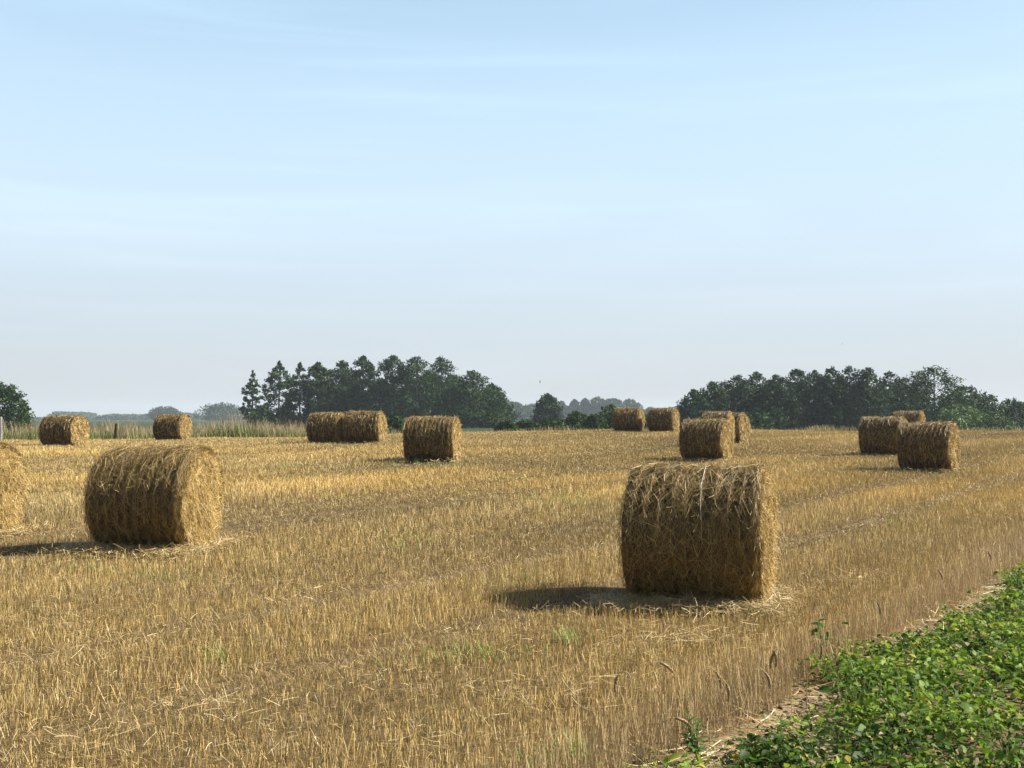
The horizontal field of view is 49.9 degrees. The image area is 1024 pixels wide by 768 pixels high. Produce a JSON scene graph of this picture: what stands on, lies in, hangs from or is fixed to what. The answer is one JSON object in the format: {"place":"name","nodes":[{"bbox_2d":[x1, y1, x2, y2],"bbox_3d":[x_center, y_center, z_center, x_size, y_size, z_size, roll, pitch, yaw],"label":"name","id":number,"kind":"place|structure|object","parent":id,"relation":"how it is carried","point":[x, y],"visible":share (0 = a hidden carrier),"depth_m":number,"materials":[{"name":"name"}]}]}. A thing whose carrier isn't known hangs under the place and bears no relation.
{"place":"outdoors","nodes":[
{"label":"outdoors","id":0,"kind":"place"},
{"bbox_2d":[16,402,33,430],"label":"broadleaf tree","id":1,"kind":"object","parent":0,"point":[32,425],"visible":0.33,"depth_m":115.72,"materials":[{"name":"green plant"}]},
{"bbox_2d":[2,410,398,439],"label":"tall grass","id":2,"kind":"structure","parent":0,"point":[131,433],"depth_m":63.08,"materials":[{"name":"plant"}]},
{"bbox_2d":[0,420,1023,767],"bbox_3d":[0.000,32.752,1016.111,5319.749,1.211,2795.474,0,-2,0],"label":"ground","id":3,"kind":"structure","parent":0,"point":[326,664],"depth_m":8.49,"materials":[{"name":"plant"}]},
{"bbox_2d":[0,417,1,439],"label":"fence post","id":4,"kind":"object","parent":3,"relation":"on","point":[1,428],"visible":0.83,"depth_m":57.91,"materials":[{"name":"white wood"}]},
{"bbox_2d":[0,436,33,533],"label":"straw bale","id":5,"kind":"object","parent":3,"relation":"on","point":[14,485],"visible":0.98,"depth_m":16.26},
{"bbox_2d":[0,381,35,430],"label":"broadleaf tree","id":6,"kind":"object","parent":3,"relation":"on","point":[10,395],"visible":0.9,"depth_m":111.42,"materials":[{"name":"green plant"}]},
{"bbox_2d":[38,415,90,446],"bbox_3d":[-18.879,2.021,46.455,1.800,1.520,1.605,0,-2,12],"label":"straw bale","id":7,"kind":"object","parent":3,"relation":"on","point":[72,430],"visible":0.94,"depth_m":45.95},
{"bbox_2d":[114,423,117,438],"bbox_3d":[-21.955,2.803,60.947,0.183,1.250,0.166,0,-2,0],"label":"fence post","id":8,"kind":"object","parent":3,"relation":"on","point":[115,431],"visible":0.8,"depth_m":60.89,"materials":[{"name":"brown wood"}]},
{"bbox_2d":[0,518,253,560],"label":"loose straw","id":9,"kind":"object","parent":3,"relation":"on","point":[119,547],"visible":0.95,"depth_m":14.13,"materials":[{"name":"plant"}]},
{"bbox_2d":[80,439,228,551],"bbox_3d":[-4.711,1.524,14.741,1.677,1.591,1.661,0,-2,8],"label":"straw bale","id":10,"kind":"object","parent":3,"relation":"on","point":[160,493],"visible":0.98,"depth_m":14.19},
{"bbox_2d":[12,411,301,419],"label":"distant wood","id":11,"kind":"object","parent":3,"relation":"on","point":[94,416],"visible":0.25,"depth_m":1057.43,"materials":[{"name":"green plant"}]},
{"bbox_2d":[147,405,183,419],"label":"distant tree","id":12,"kind":"object","parent":3,"relation":"on","point":[155,412],"visible":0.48,"depth_m":852.24,"materials":[{"name":"green plant"}]},
{"bbox_2d":[152,413,192,440],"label":"straw bale","id":13,"kind":"object","parent":3,"relation":"on","point":[173,426],"visible":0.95,"depth_m":54.93},
{"bbox_2d":[192,402,246,420],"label":"distant tree","id":14,"kind":"object","parent":3,"relation":"on","point":[212,413],"visible":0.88,"depth_m":766.65,"materials":[{"name":"green plant"}]},
{"bbox_2d":[239,370,264,419],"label":"broadleaf tree","id":15,"kind":"object","parent":3,"relation":"on","point":[253,390],"visible":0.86,"depth_m":204.56,"materials":[{"name":"green plant"}]},
{"bbox_2d":[246,404,278,427],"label":"bush","id":16,"kind":"object","parent":3,"relation":"on","point":[261,411],"visible":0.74,"depth_m":194.59,"materials":[{"name":"green plant"}]},
{"bbox_2d":[261,360,300,418],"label":"broadleaf tree","id":17,"kind":"object","parent":3,"relation":"on","point":[281,384],"visible":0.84,"depth_m":199.51,"materials":[{"name":"green plant"}]},
{"bbox_2d":[272,408,300,427],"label":"bush","id":18,"kind":"object","parent":3,"relation":"on","point":[285,415],"visible":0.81,"depth_m":195.89,"materials":[{"name":"green plant"}]},
{"bbox_2d":[283,362,309,415],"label":"broadleaf tree","id":19,"kind":"object","parent":3,"relation":"on","point":[296,398],"visible":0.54,"depth_m":201.55,"materials":[{"name":"green plant"}]},
{"bbox_2d":[294,412,319,427],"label":"bush","id":20,"kind":"object","parent":3,"relation":"on","point":[304,418],"visible":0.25,"depth_m":197.48,"materials":[{"name":"green plant"}]},
{"bbox_2d":[299,361,337,415],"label":"broadleaf tree","id":21,"kind":"object","parent":3,"relation":"on","point":[319,386],"visible":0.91,"depth_m":196.75,"materials":[{"name":"green plant"}]},
{"bbox_2d":[305,411,344,443],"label":"straw bale","id":22,"kind":"object","parent":3,"relation":"on","point":[324,427],"visible":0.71,"depth_m":45.80},
{"bbox_2d":[310,360,370,413],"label":"broadleaf tree","id":23,"kind":"object","parent":3,"relation":"on","point":[340,376],"visible":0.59,"depth_m":198.05,"materials":[{"name":"green plant"}]},
{"bbox_2d":[336,355,380,411],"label":"broadleaf tree","id":24,"kind":"object","parent":3,"relation":"on","point":[363,362],"visible":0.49,"depth_m":200.45,"materials":[{"name":"green plant"}]},
{"bbox_2d":[342,409,387,443],"bbox_3d":[-6.110,1.800,45.965,1.840,1.585,1.631,0,-2,9],"label":"straw bale","id":25,"kind":"object","parent":3,"relation":"on","point":[364,425],"visible":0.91,"depth_m":45.42},
{"bbox_2d":[358,354,422,418],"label":"broadleaf tree","id":26,"kind":"object","parent":3,"relation":"on","point":[382,396],"visible":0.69,"depth_m":195.62,"materials":[{"name":"green plant"}]},
{"bbox_2d":[386,415,404,432],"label":"bush","id":27,"kind":"object","parent":3,"relation":"on","point":[393,423],"visible":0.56,"depth_m":99.16,"materials":[{"name":"green plant"}]},
{"bbox_2d":[387,376,420,416],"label":"broadleaf tree","id":28,"kind":"object","parent":3,"relation":"on","point":[406,386],"depth_m":216.28,"materials":[{"name":"green plant"}]},
{"bbox_2d":[385,356,450,419],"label":"broadleaf tree","id":29,"kind":"object","parent":3,"relation":"on","point":[405,392],"visible":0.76,"depth_m":193.87,"materials":[{"name":"green plant"}]},
{"bbox_2d":[401,414,462,461],"bbox_3d":[-2.369,1.673,32.976,1.761,1.610,1.652,0,-2,8],"label":"straw bale","id":30,"kind":"object","parent":3,"relation":"on","point":[431,437],"visible":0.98,"depth_m":32.41},
{"bbox_2d":[410,357,470,418],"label":"broadleaf tree","id":31,"kind":"object","parent":3,"relation":"on","point":[447,379],"visible":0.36,"depth_m":199.12,"materials":[{"name":"green plant"}]},
{"bbox_2d":[442,374,469,424],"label":"broadleaf tree","id":32,"kind":"object","parent":3,"relation":"on","point":[453,389],"visible":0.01,"depth_m":217.42,"materials":[{"name":"green plant"}]},
{"bbox_2d":[427,370,513,427],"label":"broadleaf tree","id":33,"kind":"object","parent":3,"relation":"on","point":[471,384],"visible":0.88,"depth_m":193.33,"materials":[{"name":"green plant"}]},
{"bbox_2d":[27,438,942,767],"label":"green regrowth","id":34,"kind":"object","parent":3,"relation":"on","point":[465,640],"visible":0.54,"depth_m":8.98,"materials":[{"name":"green plant"}]},
{"bbox_2d":[468,382,520,427],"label":"broadleaf tree","id":35,"kind":"object","parent":3,"relation":"on","point":[499,389],"visible":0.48,"depth_m":196.21,"materials":[{"name":"green plant"}]},
{"bbox_2d":[492,420,519,431],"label":"bush","id":36,"kind":"object","parent":3,"relation":"on","point":[503,424],"visible":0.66,"depth_m":111.27,"materials":[{"name":"green plant"}]},
{"bbox_2d":[39,430,973,471],"bbox_3d":[0.272,2.520,47.755,39.258,0.881,33.156,0,-2,11],"label":"loose straw","id":37,"kind":"object","parent":3,"relation":"on","point":[937,469],"visible":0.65,"depth_m":34.32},
{"bbox_2d":[0,446,1013,767],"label":"fallen straw","id":38,"kind":"object","parent":3,"relation":"on","point":[428,676],"visible":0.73,"depth_m":7.48,"materials":[{"name":"plant"}]},
{"bbox_2d":[0,429,1023,767],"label":"stubble","id":39,"kind":"object","parent":3,"relation":"on","point":[808,471],"visible":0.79,"depth_m":11.71,"materials":[{"name":"plant"}]},
{"bbox_2d":[509,401,531,420],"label":"distant tree","id":40,"kind":"object","parent":3,"relation":"on","point":[519,407],"visible":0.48,"depth_m":715.62,"materials":[{"name":"green plant"}]},
{"bbox_2d":[515,419,537,431],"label":"bush","id":41,"kind":"object","parent":3,"relation":"on","point":[524,424],"visible":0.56,"depth_m":113.12,"materials":[{"name":"green plant"}]},
{"bbox_2d":[514,403,546,419],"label":"distant tree","id":42,"kind":"object","parent":3,"relation":"on","point":[531,405],"visible":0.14,"depth_m":742.83,"materials":[{"name":"green plant"}]},
{"bbox_2d":[530,393,563,422],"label":"broadleaf tree","id":43,"kind":"object","parent":3,"relation":"on","point":[542,409],"visible":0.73,"depth_m":213.71,"materials":[{"name":"green plant"}]},
{"bbox_2d":[533,417,572,430],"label":"bush","id":44,"kind":"object","parent":3,"relation":"on","point":[550,422],"visible":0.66,"depth_m":109.37,"materials":[{"name":"green plant"}]},
{"bbox_2d":[557,400,568,418],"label":"distant tree","id":45,"kind":"object","parent":3,"relation":"on","point":[565,407],"visible":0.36,"depth_m":770.27,"materials":[{"name":"green plant"}]},
{"bbox_2d":[564,399,581,418],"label":"distant tree","id":46,"kind":"object","parent":3,"relation":"on","point":[574,404],"visible":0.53,"depth_m":771.29,"materials":[{"name":"green plant"}]},
{"bbox_2d":[563,411,588,429],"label":"bush","id":47,"kind":"object","parent":3,"relation":"on","point":[572,420],"visible":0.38,"depth_m":115.39,"materials":[{"name":"green plant"}]},
{"bbox_2d":[579,397,591,414],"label":"distant tree","id":48,"kind":"object","parent":3,"relation":"on","point":[585,408],"visible":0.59,"depth_m":770.11,"materials":[{"name":"green plant"}]},
{"bbox_2d":[576,413,613,429],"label":"bush","id":49,"kind":"object","parent":3,"relation":"on","point":[593,421],"visible":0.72,"depth_m":111.47,"materials":[{"name":"green plant"}]},
{"bbox_2d":[584,396,606,417],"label":"distant tree","id":50,"kind":"object","parent":3,"relation":"on","point":[597,403],"visible":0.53,"depth_m":768.97,"materials":[{"name":"green plant"}]},
{"bbox_2d":[598,404,615,428],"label":"bush","id":51,"kind":"object","parent":3,"relation":"on","point":[608,416],"visible":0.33,"depth_m":117.35,"materials":[{"name":"green plant"}]},
{"bbox_2d":[603,398,625,412],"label":"distant tree","id":52,"kind":"object","parent":3,"relation":"on","point":[617,403],"visible":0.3,"depth_m":769.46,"materials":[{"name":"green plant"}]},
{"bbox_2d":[613,671,635,732],"bbox_3d":[0.643,1.844,6.304,0.128,0.395,0.020,0,-2,10],"label":"grain stalk","id":53,"kind":"object","parent":3,"relation":"on","point":[615,683],"visible":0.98,"depth_m":6.31,"materials":[{"name":"plant"}]},
{"bbox_2d":[612,407,644,431],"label":"straw bale","id":54,"kind":"object","parent":3,"relation":"on","point":[628,418],"visible":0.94,"depth_m":61.47},
{"bbox_2d":[623,398,643,409],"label":"distant tree","id":55,"kind":"object","parent":3,"relation":"on","point":[629,402],"visible":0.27,"depth_m":778.32,"materials":[{"name":"green plant"}]},
{"bbox_2d":[643,414,647,428],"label":"bush","id":56,"kind":"object","parent":3,"relation":"on","point":[645,426],"visible":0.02,"depth_m":117.63,"materials":[{"name":"green plant"}]},
{"bbox_2d":[642,661,673,730],"bbox_3d":[0.863,1.840,6.462,0.209,0.420,0.020,0,-2,-8],"label":"grain stalk","id":57,"kind":"object","parent":3,"relation":"on","point":[666,666],"visible":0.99,"depth_m":6.46,"materials":[{"name":"plant"}]},
{"bbox_2d":[646,407,679,431],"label":"straw bale","id":58,"kind":"object","parent":3,"relation":"on","point":[663,419],"visible":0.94,"depth_m":60.46},
{"bbox_2d":[657,717,691,767],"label":"grain stalk","id":59,"kind":"object","parent":3,"relation":"on","point":[684,721],"visible":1,"depth_m":5.66,"materials":[{"name":"plant"}]},
{"bbox_2d":[567,578,808,626],"bbox_3d":[1.817,2.110,11.017,2.198,0.315,2.991,-1,-2,17],"label":"loose straw","id":60,"kind":"object","parent":3,"relation":"on","point":[651,600],"visible":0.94,"depth_m":10.40,"materials":[{"name":"plant"}]},
{"bbox_2d":[672,389,715,429],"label":"forest tree","id":61,"kind":"object","parent":3,"relation":"on","point":[685,408],"visible":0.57,"depth_m":150.94,"materials":[{"name":"green plant"}]},
{"bbox_2d":[678,708,709,760],"bbox_3d":[0.969,1.882,5.875,0.186,0.284,0.166,0,-2,0],"label":"weed plant","id":62,"kind":"object","parent":3,"relation":"on","point":[696,750],"visible":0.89,"depth_m":5.87,"materials":[{"name":"green plant"}]},
{"bbox_2d":[615,455,781,605],"bbox_3d":[1.896,1.502,11.051,1.614,1.587,1.660,-1,-2,17],"label":"straw bale","id":63,"kind":"object","parent":3,"relation":"on","point":[685,528],"visible":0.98,"depth_m":10.50,"materials":[{"name":"brown plant"}]},
{"bbox_2d":[678,416,734,460],"bbox_3d":[6.271,1.796,35.465,1.637,1.572,1.610,-1,-2,28],"label":"straw bale","id":64,"kind":"object","parent":3,"relation":"on","point":[713,439],"visible":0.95,"depth_m":34.99},
{"bbox_2d":[396,424,1023,433],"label":"field margin","id":65,"kind":"object","parent":3,"relation":"on","point":[823,428],"visible":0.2,"depth_m":78.08,"materials":[{"name":"green plant"}]},
{"bbox_2d":[698,668,722,736],"bbox_3d":[1.131,1.827,6.258,0.150,0.422,0.020,0,-2,-8],"label":"grain stalk","id":66,"kind":"object","parent":3,"relation":"on","point":[719,677],"visible":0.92,"depth_m":6.26,"materials":[{"name":"plant"}]},
{"bbox_2d":[690,381,739,418],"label":"forest tree","id":67,"kind":"object","parent":3,"relation":"on","point":[716,398],"visible":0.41,"depth_m":154.73,"materials":[{"name":"green plant"}]},
{"bbox_2d":[700,411,735,443],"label":"straw bale","id":68,"kind":"object","parent":3,"relation":"on","point":[726,415],"visible":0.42,"depth_m":44.71},
{"bbox_2d":[709,679,730,746],"bbox_3d":[1.165,1.842,6.157,0.128,0.382,0.020,0,-2,-6],"label":"grain stalk","id":69,"kind":"object","parent":3,"relation":"on","point":[728,693],"visible":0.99,"depth_m":6.16,"materials":[{"name":"plant"}]},
{"bbox_2d":[707,380,740,409],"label":"forest tree","id":70,"kind":"object","parent":3,"relation":"on","point":[721,384],"visible":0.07,"depth_m":167.59,"materials":[{"name":"green plant"}]},
{"bbox_2d":[714,411,750,443],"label":"straw bale","id":71,"kind":"object","parent":3,"relation":"on","point":[742,427],"visible":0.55,"depth_m":46.59},
{"bbox_2d":[717,374,765,422],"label":"forest tree","id":72,"kind":"object","parent":3,"relation":"on","point":[735,394],"visible":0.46,"depth_m":156.52,"materials":[{"name":"green plant"}]},
{"bbox_2d":[731,371,776,421],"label":"forest tree","id":73,"kind":"object","parent":3,"relation":"on","point":[755,375],"visible":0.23,"depth_m":159.01,"materials":[{"name":"green plant"}]},
{"bbox_2d":[748,668,771,732],"bbox_3d":[1.422,1.836,6.309,0.149,0.410,0.020,0,-2,-6],"label":"grain stalk","id":74,"kind":"object","parent":3,"relation":"on","point":[769,680],"visible":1,"depth_m":6.31,"materials":[{"name":"plant"}]},
{"bbox_2d":[746,407,774,429],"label":"bush","id":75,"kind":"object","parent":3,"relation":"on","point":[759,418],"visible":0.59,"depth_m":138.68,"materials":[{"name":"green plant"}]},
{"bbox_2d":[759,646,777,712],"bbox_3d":[1.599,1.847,6.859,0.131,0.421,0.020,0,-2,-5],"label":"grain stalk","id":76,"kind":"object","parent":3,"relation":"on","point":[776,660],"visible":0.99,"depth_m":6.86,"materials":[{"name":"plant"}]},
{"bbox_2d":[750,374,804,429],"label":"forest tree","id":77,"kind":"object","parent":3,"relation":"on","point":[768,399],"visible":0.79,"depth_m":153.68,"materials":[{"name":"green plant"}]},
{"bbox_2d":[769,648,791,714],"bbox_3d":[1.671,1.853,6.854,0.138,0.409,0.020,0,-2,10],"label":"grain stalk","id":78,"kind":"object","parent":3,"relation":"on","point":[771,659],"visible":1,"depth_m":6.86,"materials":[{"name":"plant"}]},
{"bbox_2d":[769,369,826,429],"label":"forest tree","id":79,"kind":"object","parent":3,"relation":"on","point":[802,384],"visible":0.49,"depth_m":156.90,"materials":[{"name":"green plant"}]},
{"bbox_2d":[596,556,1023,767],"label":"leafy crop","id":80,"kind":"object","parent":3,"relation":"on","point":[882,695],"visible":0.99,"depth_m":6.60,"materials":[{"name":"green plant"}]},
{"bbox_2d":[790,370,831,427],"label":"forest tree","id":81,"kind":"object","parent":3,"relation":"on","point":[815,374],"visible":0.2,"depth_m":160.46,"materials":[{"name":"green plant"}]},
{"bbox_2d":[806,639,822,710],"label":"grain stalk","id":82,"kind":"object","parent":3,"relation":"on","point":[821,651],"visible":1,"depth_m":6.91,"materials":[{"name":"plant"}]},
{"bbox_2d":[809,619,833,655],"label":"weed plant","id":83,"kind":"object","parent":3,"relation":"on","point":[818,624],"visible":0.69,"depth_m":8.38,"materials":[{"name":"green plant"}]},
{"bbox_2d":[622,566,1023,767],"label":"dry litter","id":84,"kind":"object","parent":3,"relation":"on","point":[931,629],"visible":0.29,"depth_m":6.88,"materials":[{"name":"plant"}]},
{"bbox_2d":[627,565,1023,767],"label":"soil clods","id":85,"kind":"object","parent":3,"relation":"on","point":[775,710],"visible":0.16,"depth_m":6.99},
{"bbox_2d":[802,366,864,430],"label":"forest tree","id":86,"kind":"object","parent":3,"relation":"on","point":[826,381],"visible":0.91,"depth_m":154.90,"materials":[{"name":"green plant"}]},
{"bbox_2d":[825,366,880,428],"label":"forest tree","id":87,"kind":"object","parent":3,"relation":"on","point":[848,370],"visible":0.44,"depth_m":156.41,"materials":[{"name":"green plant"}]},
{"bbox_2d":[840,367,902,430],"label":"forest tree","id":88,"kind":"object","parent":3,"relation":"on","point":[874,391],"visible":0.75,"depth_m":154.13,"materials":[{"name":"green plant"}]},
{"bbox_2d":[864,599,881,660],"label":"grain stalk","id":89,"kind":"object","parent":3,"relation":"on","point":[879,607],"visible":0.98,"depth_m":8.26,"materials":[{"name":"plant"}]},
{"bbox_2d":[857,415,906,455],"bbox_3d":[13.010,1.830,38.446,1.676,1.602,1.613,-1,-2,32],"label":"straw bale","id":90,"kind":"object","parent":3,"relation":"on","point":[877,435],"visible":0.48,"depth_m":38.01},
{"bbox_2d":[865,370,915,414],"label":"forest tree","id":91,"kind":"object","parent":3,"relation":"on","point":[891,385],"visible":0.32,"depth_m":157.72,"materials":[{"name":"green plant"}]},
{"bbox_2d":[883,377,932,421],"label":"forest tree","id":92,"kind":"object","parent":3,"relation":"on","point":[906,381],"visible":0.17,"depth_m":158.93,"materials":[{"name":"green plant"}]},
{"bbox_2d":[892,410,925,422],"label":"straw bale","id":93,"kind":"object","parent":3,"relation":"on","point":[914,416],"visible":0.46,"depth_m":59.45},
{"bbox_2d":[904,632,921,650],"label":"weed plant","id":94,"kind":"object","parent":3,"relation":"on","point":[917,634],"visible":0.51,"depth_m":8.62,"materials":[{"name":"green plant"}]},
{"bbox_2d":[911,381,940,409],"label":"forest tree","id":95,"kind":"object","parent":3,"relation":"on","point":[930,397],"visible":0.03,"depth_m":167.57,"materials":[{"name":"green plant"}]},
{"bbox_2d":[895,418,962,471],"bbox_3d":[11.342,1.705,29.964,1.584,1.572,1.610,-1,-2,33],"label":"straw bale","id":96,"kind":"object","parent":3,"relation":"on","point":[927,445],"visible":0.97,"depth_m":29.49},
{"bbox_2d":[894,365,970,421],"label":"forest tree","id":97,"kind":"object","parent":3,"relation":"on","point":[917,385],"visible":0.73,"depth_m":147.02,"materials":[{"name":"green plant"}]},
{"bbox_2d":[927,568,942,618],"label":"grain stalk","id":98,"kind":"object","parent":3,"relation":"on","point":[941,575],"visible":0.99,"depth_m":9.95,"materials":[{"name":"plant"}]},
{"bbox_2d":[926,413,955,422],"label":"bush","id":99,"kind":"object","parent":3,"relation":"on","point":[933,417],"visible":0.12,"depth_m":139.84,"materials":[{"name":"green plant"}]},
{"bbox_2d":[937,403,984,430],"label":"willow bush","id":100,"kind":"object","parent":3,"relation":"on","point":[952,415],"visible":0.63,"depth_m":136.11,"materials":[{"name":"green plant"}]},
{"bbox_2d":[933,384,997,427],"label":"forest tree","id":101,"kind":"object","parent":3,"relation":"on","point":[974,395],"visible":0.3,"depth_m":148.61,"materials":[{"name":"green plant"}]},
{"bbox_2d":[978,549,991,596],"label":"grain stalk","id":102,"kind":"object","parent":3,"relation":"on","point":[979,568],"visible":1,"depth_m":11.15,"materials":[{"name":"plant"}]},
{"bbox_2d":[961,411,1023,430],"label":"bush","id":103,"kind":"object","parent":3,"relation":"on","point":[999,422],"visible":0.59,"depth_m":137.43,"materials":[{"name":"green plant"}]},
{"bbox_2d":[972,394,1021,430],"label":"forest tree","id":104,"kind":"object","parent":3,"relation":"on","point":[1002,410],"visible":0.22,"depth_m":150.49,"materials":[{"name":"green plant"}]},
{"bbox_2d":[996,397,1023,430],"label":"forest tree","id":105,"kind":"object","parent":3,"relation":"on","point":[1011,411],"visible":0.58,"depth_m":154.42,"materials":[{"name":"green plant"}]},
{"bbox_2d":[1001,567,1023,599],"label":"weed plant","id":106,"kind":"object","parent":3,"relation":"on","point":[1020,581],"visible":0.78,"depth_m":11.12,"materials":[{"name":"green plant"}]},
{"bbox_2d":[0,0,1023,416],"label":"sky","id":107,"kind":"structure","parent":0,"point":[650,203],"materials":[{"name":"blue"}]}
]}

